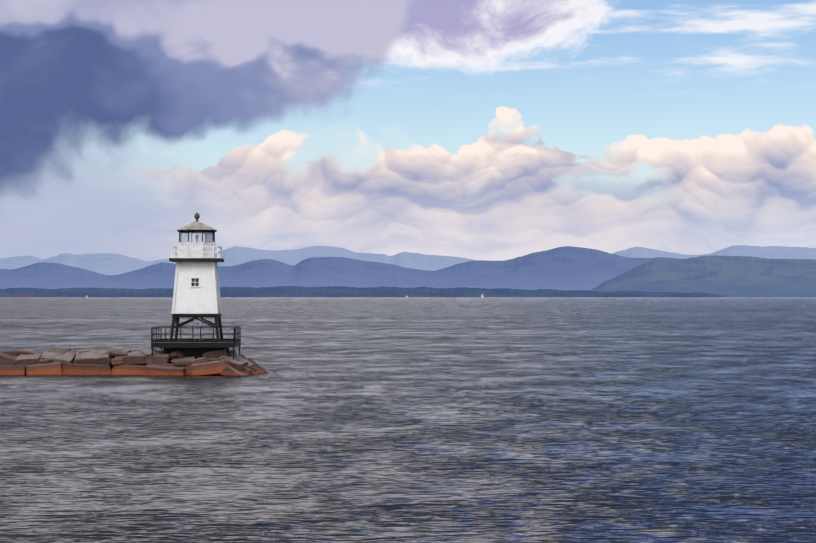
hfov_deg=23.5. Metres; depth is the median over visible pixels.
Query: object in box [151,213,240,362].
lighthouse
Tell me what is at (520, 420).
lake water
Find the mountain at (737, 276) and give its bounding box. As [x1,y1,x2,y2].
[590,255,815,296]
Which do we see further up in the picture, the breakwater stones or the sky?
the sky
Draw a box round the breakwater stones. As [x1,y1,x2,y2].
[0,348,269,375]
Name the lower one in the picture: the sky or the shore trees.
the shore trees
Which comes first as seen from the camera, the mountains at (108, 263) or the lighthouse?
the lighthouse
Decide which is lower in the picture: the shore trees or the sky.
the shore trees
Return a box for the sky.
[0,0,815,261]
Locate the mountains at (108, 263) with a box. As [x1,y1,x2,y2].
[0,245,815,274]
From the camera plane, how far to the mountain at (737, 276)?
16197.05 m
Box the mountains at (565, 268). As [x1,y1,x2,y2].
[0,246,677,290]
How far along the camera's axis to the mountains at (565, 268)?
25904.08 m
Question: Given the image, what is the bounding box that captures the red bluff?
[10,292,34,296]
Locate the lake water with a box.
[0,297,815,542]
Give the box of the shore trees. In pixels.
[0,286,724,296]

